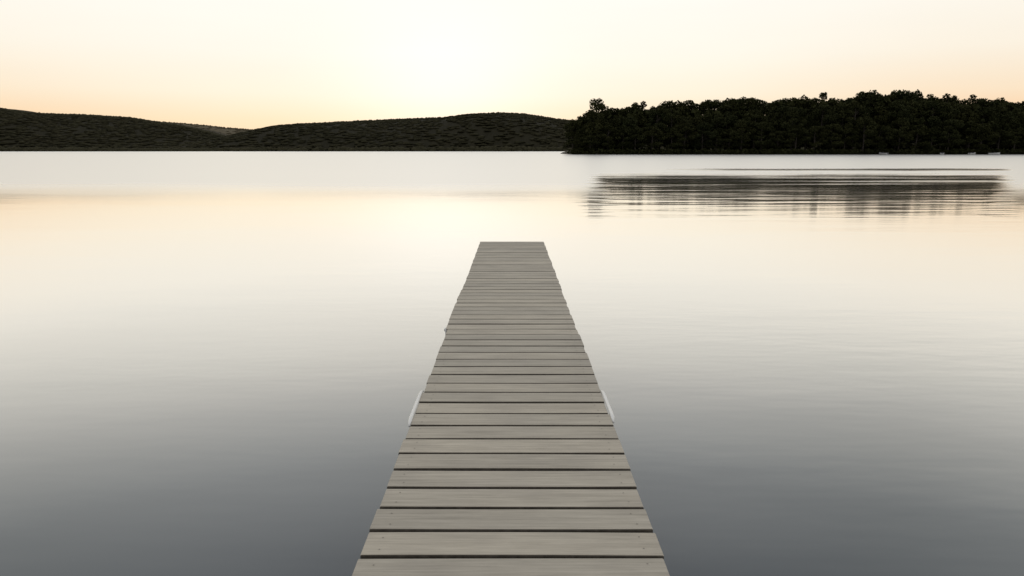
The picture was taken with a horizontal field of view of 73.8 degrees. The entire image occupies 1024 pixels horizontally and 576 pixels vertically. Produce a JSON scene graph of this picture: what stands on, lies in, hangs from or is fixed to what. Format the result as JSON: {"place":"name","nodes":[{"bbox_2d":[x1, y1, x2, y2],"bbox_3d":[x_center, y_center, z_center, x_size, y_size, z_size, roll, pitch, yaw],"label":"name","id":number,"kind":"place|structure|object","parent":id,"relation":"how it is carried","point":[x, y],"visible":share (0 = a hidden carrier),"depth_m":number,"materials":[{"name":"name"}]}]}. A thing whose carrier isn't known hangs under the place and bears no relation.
{"place":"outdoors","nodes":[
{"label":"outdoors","id":0,"kind":"place"},
{"bbox_2d":[0,109,228,148],"bbox_3d":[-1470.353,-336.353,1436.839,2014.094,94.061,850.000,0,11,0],"label":"hill","id":1,"kind":"structure","parent":0,"point":[81,129],"depth_m":1155.96,"materials":[{"name":"plant"}]},
{"bbox_2d":[0,107,224,150],"bbox_3d":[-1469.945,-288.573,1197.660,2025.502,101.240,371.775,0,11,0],"label":"forest","id":2,"kind":"object","parent":1,"relation":"on","point":[5,113],"visible":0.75,"depth_m":1156.22,"materials":[{"name":"plant"}]},
{"bbox_2d":[183,124,243,134],"bbox_3d":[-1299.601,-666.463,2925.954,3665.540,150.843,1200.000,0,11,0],"label":"distant hill","id":3,"kind":"structure","parent":0,"point":[232,131],"depth_m":2668.63,"materials":[{"name":"plant"}]},
{"bbox_2d":[159,121,252,133],"bbox_3d":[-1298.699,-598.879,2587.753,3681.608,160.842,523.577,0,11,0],"label":"distant forest","id":4,"kind":"object","parent":3,"relation":"on","point":[237,129],"visible":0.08,"depth_m":2771.48,"materials":[{"name":"plant"}]},
{"bbox_2d":[0,151,1023,575],"bbox_3d":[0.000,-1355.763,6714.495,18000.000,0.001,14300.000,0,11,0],"label":"water","id":5,"kind":"structure","parent":0,"point":[216,363],"depth_m":7.38,"materials":[{"name":"grey liquid"}]},
{"bbox_2d":[352,242,669,575],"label":"dock","id":6,"kind":"object","parent":5,"relation":"in","point":[511,460],"visible":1,"depth_m":3.57,"materials":[{"name":"grey wood"}]},
{"bbox_2d":[0,0,1023,128],"label":"sky","id":7,"kind":"structure","parent":0,"point":[248,64],"materials":[{"name":"beige"}]},
{"bbox_2d":[575,116,585,133],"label":"deciduous tree","id":8,"kind":"object","parent":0,"point":[580,118],"visible":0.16,"depth_m":349.91,"materials":[{"name":"green plant"}]},
{"bbox_2d":[180,114,1022,150],"bbox_3d":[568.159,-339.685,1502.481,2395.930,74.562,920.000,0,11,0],"label":"hill","id":9,"kind":"structure","parent":0,"point":[489,135],"depth_m":1131.57,"materials":[{"name":"plant"}]},
{"bbox_2d":[160,112,1008,150],"bbox_3d":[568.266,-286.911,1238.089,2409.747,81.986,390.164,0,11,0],"label":"forest","id":10,"kind":"object","parent":9,"relation":"on","point":[409,122],"visible":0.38,"depth_m":1139.06,"materials":[{"name":"plant"}]},
{"bbox_2d":[637,101,648,148],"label":"deciduous tree","id":11,"kind":"object","parent":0,"point":[642,105],"visible":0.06,"depth_m":347.39,"materials":[{"name":"green plant"}]},
{"bbox_2d":[640,106,658,143],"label":"deciduous tree","id":12,"kind":"object","parent":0,"point":[650,116],"visible":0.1,"depth_m":338.42,"materials":[{"name":"green plant"}]},
{"bbox_2d":[717,100,731,135],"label":"deciduous tree","id":13,"kind":"object","parent":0,"point":[723,102],"visible":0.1,"depth_m":341.95,"materials":[{"name":"green plant"}]},
{"bbox_2d":[765,101,784,120],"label":"deciduous tree","id":14,"kind":"object","parent":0,"point":[773,102],"visible":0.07,"depth_m":346.36,"materials":[{"name":"green plant"}]},
{"bbox_2d":[775,98,789,102],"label":"deciduous tree","id":15,"kind":"object","parent":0,"point":[785,100],"visible":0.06,"depth_m":350.89,"materials":[{"name":"green plant"}]},
{"bbox_2d":[850,97,870,149],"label":"deciduous tree","id":16,"kind":"object","parent":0,"point":[856,99],"visible":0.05,"depth_m":348.36,"materials":[{"name":"green plant"}]},
{"bbox_2d":[853,91,877,113],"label":"deciduous tree","id":17,"kind":"object","parent":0,"point":[859,93],"visible":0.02,"depth_m":349.22,"materials":[{"name":"green plant"}]},
{"bbox_2d":[908,89,925,148],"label":"deciduous tree","id":18,"kind":"object","parent":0,"point":[917,92],"visible":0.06,"depth_m":350.99,"materials":[{"name":"green plant"}]},
{"bbox_2d":[926,94,935,110],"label":"deciduous tree","id":19,"kind":"object","parent":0,"point":[930,96],"visible":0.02,"depth_m":354.47,"materials":[{"name":"green plant"}]},
{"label":"peninsula ground","id":20,"kind":"structure","parent":0,"visible":0},
{"bbox_2d":[563,119,578,138],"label":"deciduous tree","id":21,"kind":"object","parent":20,"relation":"on","point":[571,127],"visible":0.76,"depth_m":342.53,"materials":[{"name":"green plant"}]},
{"bbox_2d":[562,139,583,150],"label":"deciduous tree","id":22,"kind":"object","parent":20,"relation":"on","point":[570,142],"visible":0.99,"depth_m":325.49,"materials":[{"name":"green plant"}]},
{"bbox_2d":[575,113,606,147],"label":"deciduous tree","id":23,"kind":"object","parent":20,"relation":"on","point":[587,120],"visible":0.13,"depth_m":339.67,"materials":[{"name":"green plant"}]},
{"bbox_2d":[584,98,609,149],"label":"deciduous tree","id":24,"kind":"object","parent":20,"relation":"on","point":[598,116],"visible":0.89,"depth_m":327.89,"materials":[{"name":"green plant"}]},
{"bbox_2d":[608,108,617,119],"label":"deciduous tree","id":25,"kind":"object","parent":20,"relation":"on","point":[612,111],"visible":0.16,"depth_m":348.01,"materials":[{"name":"green plant"}]},
{"bbox_2d":[609,107,634,149],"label":"deciduous tree","id":26,"kind":"object","parent":20,"relation":"on","point":[626,110],"visible":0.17,"depth_m":346.52,"materials":[{"name":"green plant"}]},
{"bbox_2d":[628,102,639,112],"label":"deciduous tree","id":27,"kind":"object","parent":20,"relation":"on","point":[633,107],"visible":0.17,"depth_m":351.67,"materials":[{"name":"green plant"}]},
{"bbox_2d":[642,125,667,149],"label":"deciduous tree","id":28,"kind":"object","parent":20,"relation":"on","point":[651,130],"visible":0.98,"depth_m":323.51,"materials":[{"name":"green plant"}]},
{"bbox_2d":[641,109,672,148],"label":"deciduous tree","id":29,"kind":"object","parent":20,"relation":"on","point":[655,115],"visible":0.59,"depth_m":330.70,"materials":[{"name":"green plant"}]},
{"bbox_2d":[659,100,673,148],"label":"deciduous tree","id":30,"kind":"object","parent":20,"relation":"on","point":[669,104],"visible":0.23,"depth_m":343.31,"materials":[{"name":"green plant"}]},
{"bbox_2d":[665,100,688,134],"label":"deciduous tree","id":31,"kind":"object","parent":20,"relation":"on","point":[677,106],"visible":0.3,"depth_m":340.87,"materials":[{"name":"green plant"}]},
{"bbox_2d":[672,123,700,149],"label":"deciduous tree","id":32,"kind":"object","parent":20,"relation":"on","point":[683,145],"visible":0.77,"depth_m":325.11,"materials":[{"name":"green plant"}]},
{"bbox_2d":[681,100,698,115],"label":"deciduous tree","id":33,"kind":"object","parent":20,"relation":"on","point":[690,103],"visible":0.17,"depth_m":344.10,"materials":[{"name":"green plant"}]},
{"bbox_2d":[687,114,711,145],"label":"deciduous tree","id":34,"kind":"object","parent":20,"relation":"on","point":[697,121],"visible":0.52,"depth_m":328.77,"materials":[{"name":"green plant"}]},
{"bbox_2d":[693,99,714,147],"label":"deciduous tree","id":35,"kind":"object","parent":20,"relation":"on","point":[702,106],"visible":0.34,"depth_m":343.69,"materials":[{"name":"green plant"}]},
{"bbox_2d":[693,113,720,147],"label":"deciduous tree","id":36,"kind":"object","parent":20,"relation":"on","point":[708,116],"visible":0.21,"depth_m":333.36,"materials":[{"name":"green plant"}]},
{"bbox_2d":[704,99,726,149],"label":"deciduous tree","id":37,"kind":"object","parent":20,"relation":"on","point":[715,104],"visible":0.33,"depth_m":341.72,"materials":[{"name":"green plant"}]},
{"bbox_2d":[718,98,742,143],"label":"deciduous tree","id":38,"kind":"object","parent":20,"relation":"on","point":[732,103],"visible":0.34,"depth_m":337.93,"materials":[{"name":"green plant"}]},
{"bbox_2d":[735,96,758,141],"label":"deciduous tree","id":39,"kind":"object","parent":20,"relation":"on","point":[748,101],"visible":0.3,"depth_m":341.02,"materials":[{"name":"green plant"}]},
{"bbox_2d":[748,99,768,147],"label":"deciduous tree","id":40,"kind":"object","parent":20,"relation":"on","point":[763,109],"visible":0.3,"depth_m":338.98,"materials":[{"name":"green plant"}]},
{"bbox_2d":[780,97,807,149],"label":"deciduous tree","id":41,"kind":"object","parent":20,"relation":"on","point":[796,101],"visible":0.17,"depth_m":344.27,"materials":[{"name":"green plant"}]},
{"bbox_2d":[565,148,1023,153],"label":"shore bushes","id":42,"kind":"object","parent":20,"relation":"on","point":[798,151],"visible":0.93,"depth_m":323.74,"materials":[{"name":"green plant"}]},
{"bbox_2d":[782,125,810,147],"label":"deciduous tree","id":43,"kind":"object","parent":20,"relation":"on","point":[789,139],"visible":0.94,"depth_m":324.12,"materials":[{"name":"green plant"}]},
{"bbox_2d":[573,95,1023,151],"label":"woodland","id":44,"kind":"object","parent":20,"relation":"on","point":[637,112],"visible":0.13,"depth_m":337.43,"materials":[{"name":"green plant"}]},
{"bbox_2d":[795,94,818,148],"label":"deciduous tree","id":45,"kind":"object","parent":20,"relation":"on","point":[807,103],"visible":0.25,"depth_m":343.87,"materials":[{"name":"green plant"}]},
{"bbox_2d":[801,126,828,149],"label":"deciduous tree","id":46,"kind":"object","parent":20,"relation":"on","point":[818,138],"visible":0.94,"depth_m":323.76,"materials":[{"name":"green plant"}]},
{"bbox_2d":[809,98,822,147],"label":"deciduous tree","id":47,"kind":"object","parent":20,"relation":"on","point":[817,100],"visible":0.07,"depth_m":347.60,"materials":[{"name":"green plant"}]},
{"bbox_2d":[807,92,828,128],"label":"pine tree","id":48,"kind":"object","parent":20,"relation":"on","point":[822,95],"visible":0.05,"depth_m":351.28,"materials":[{"name":"green plant"}]},
{"bbox_2d":[819,98,841,150],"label":"deciduous tree","id":49,"kind":"object","parent":20,"relation":"on","point":[832,101],"visible":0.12,"depth_m":349.48,"materials":[{"name":"green plant"}]},
{"bbox_2d":[836,98,856,119],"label":"deciduous tree","id":50,"kind":"object","parent":20,"relation":"on","point":[848,101],"visible":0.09,"depth_m":341.36,"materials":[{"name":"green plant"}]},
{"bbox_2d":[836,101,867,149],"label":"deciduous tree","id":51,"kind":"object","parent":20,"relation":"on","point":[854,105],"visible":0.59,"depth_m":328.99,"materials":[{"name":"green plant"}]},
{"bbox_2d":[849,116,880,153],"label":"deciduous tree","id":52,"kind":"object","parent":20,"relation":"on","point":[869,125],"visible":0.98,"depth_m":323.24,"materials":[{"name":"green plant"}]},
{"bbox_2d":[853,105,876,149],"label":"pine tree","id":53,"kind":"object","parent":20,"relation":"on","point":[866,112],"visible":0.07,"depth_m":334.83,"materials":[{"name":"green plant"}]},
{"bbox_2d":[857,90,887,148],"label":"deciduous tree","id":54,"kind":"object","parent":20,"relation":"on","point":[868,98],"visible":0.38,"depth_m":337.01,"materials":[{"name":"green plant"}]},
{"bbox_2d":[874,94,897,108],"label":"deciduous tree","id":55,"kind":"object","parent":20,"relation":"on","point":[889,101],"visible":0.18,"depth_m":340.23,"materials":[{"name":"green plant"}]},
{"bbox_2d":[886,89,917,105],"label":"deciduous tree","id":56,"kind":"object","parent":20,"relation":"on","point":[899,94],"visible":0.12,"depth_m":341.12,"materials":[{"name":"green plant"}]},
{"bbox_2d":[896,100,920,147],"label":"pine tree","id":57,"kind":"object","parent":20,"relation":"on","point":[913,111],"visible":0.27,"depth_m":330.02,"materials":[{"name":"green plant"}]},
{"bbox_2d":[898,90,918,148],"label":"deciduous tree","id":58,"kind":"object","parent":20,"relation":"on","point":[911,93],"visible":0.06,"depth_m":345.92,"materials":[{"name":"green plant"}]},
{"bbox_2d":[900,124,931,148],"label":"deciduous tree","id":59,"kind":"object","parent":20,"relation":"on","point":[919,129],"visible":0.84,"depth_m":323.98,"materials":[{"name":"green plant"}]},
{"bbox_2d":[915,93,932,143],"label":"deciduous tree","id":60,"kind":"object","parent":20,"relation":"on","point":[921,97],"visible":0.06,"depth_m":349.59,"materials":[{"name":"green plant"}]},
{"bbox_2d":[938,93,956,133],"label":"pine tree","id":61,"kind":"object","parent":20,"relation":"on","point":[946,96],"visible":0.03,"depth_m":341.48,"materials":[{"name":"green plant"}]},
{"bbox_2d":[947,95,958,102],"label":"deciduous tree","id":62,"kind":"object","parent":20,"relation":"on","point":[954,98],"visible":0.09,"depth_m":348.84,"materials":[{"name":"green plant"}]},
{"bbox_2d":[946,103,971,147],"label":"deciduous tree","id":63,"kind":"object","parent":20,"relation":"on","point":[960,107],"visible":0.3,"depth_m":333.78,"materials":[{"name":"green plant"}]},
{"bbox_2d":[951,99,977,130],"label":"deciduous tree","id":64,"kind":"object","parent":20,"relation":"on","point":[962,102],"visible":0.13,"depth_m":342.99,"materials":[{"name":"green plant"}]},
{"bbox_2d":[968,94,979,103],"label":"deciduous tree","id":65,"kind":"object","parent":20,"relation":"on","point":[974,99],"visible":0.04,"depth_m":349.80,"materials":[{"name":"green plant"}]},
{"bbox_2d":[961,98,995,149],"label":"deciduous tree","id":66,"kind":"object","parent":20,"relation":"on","point":[982,101],"visible":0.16,"depth_m":342.23,"materials":[{"name":"green plant"}]},
{"bbox_2d":[980,100,1005,148],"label":"deciduous tree","id":67,"kind":"object","parent":20,"relation":"on","point":[997,103],"visible":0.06,"depth_m":343.27,"materials":[{"name":"green plant"}]},
{"bbox_2d":[988,97,1005,103],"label":"deciduous tree","id":68,"kind":"object","parent":20,"relation":"on","point":[1002,100],"visible":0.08,"depth_m":351.77,"materials":[{"name":"green plant"}]},
{"bbox_2d":[1002,105,1023,148],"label":"deciduous tree","id":69,"kind":"object","parent":20,"relation":"on","point":[1020,115],"visible":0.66,"depth_m":327.50,"materials":[{"name":"green plant"}]},
{"bbox_2d":[1006,101,1022,111],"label":"deciduous tree","id":70,"kind":"object","parent":20,"relation":"on","point":[1017,103],"visible":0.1,"depth_m":343.07,"materials":[{"name":"green plant"}]}
]}

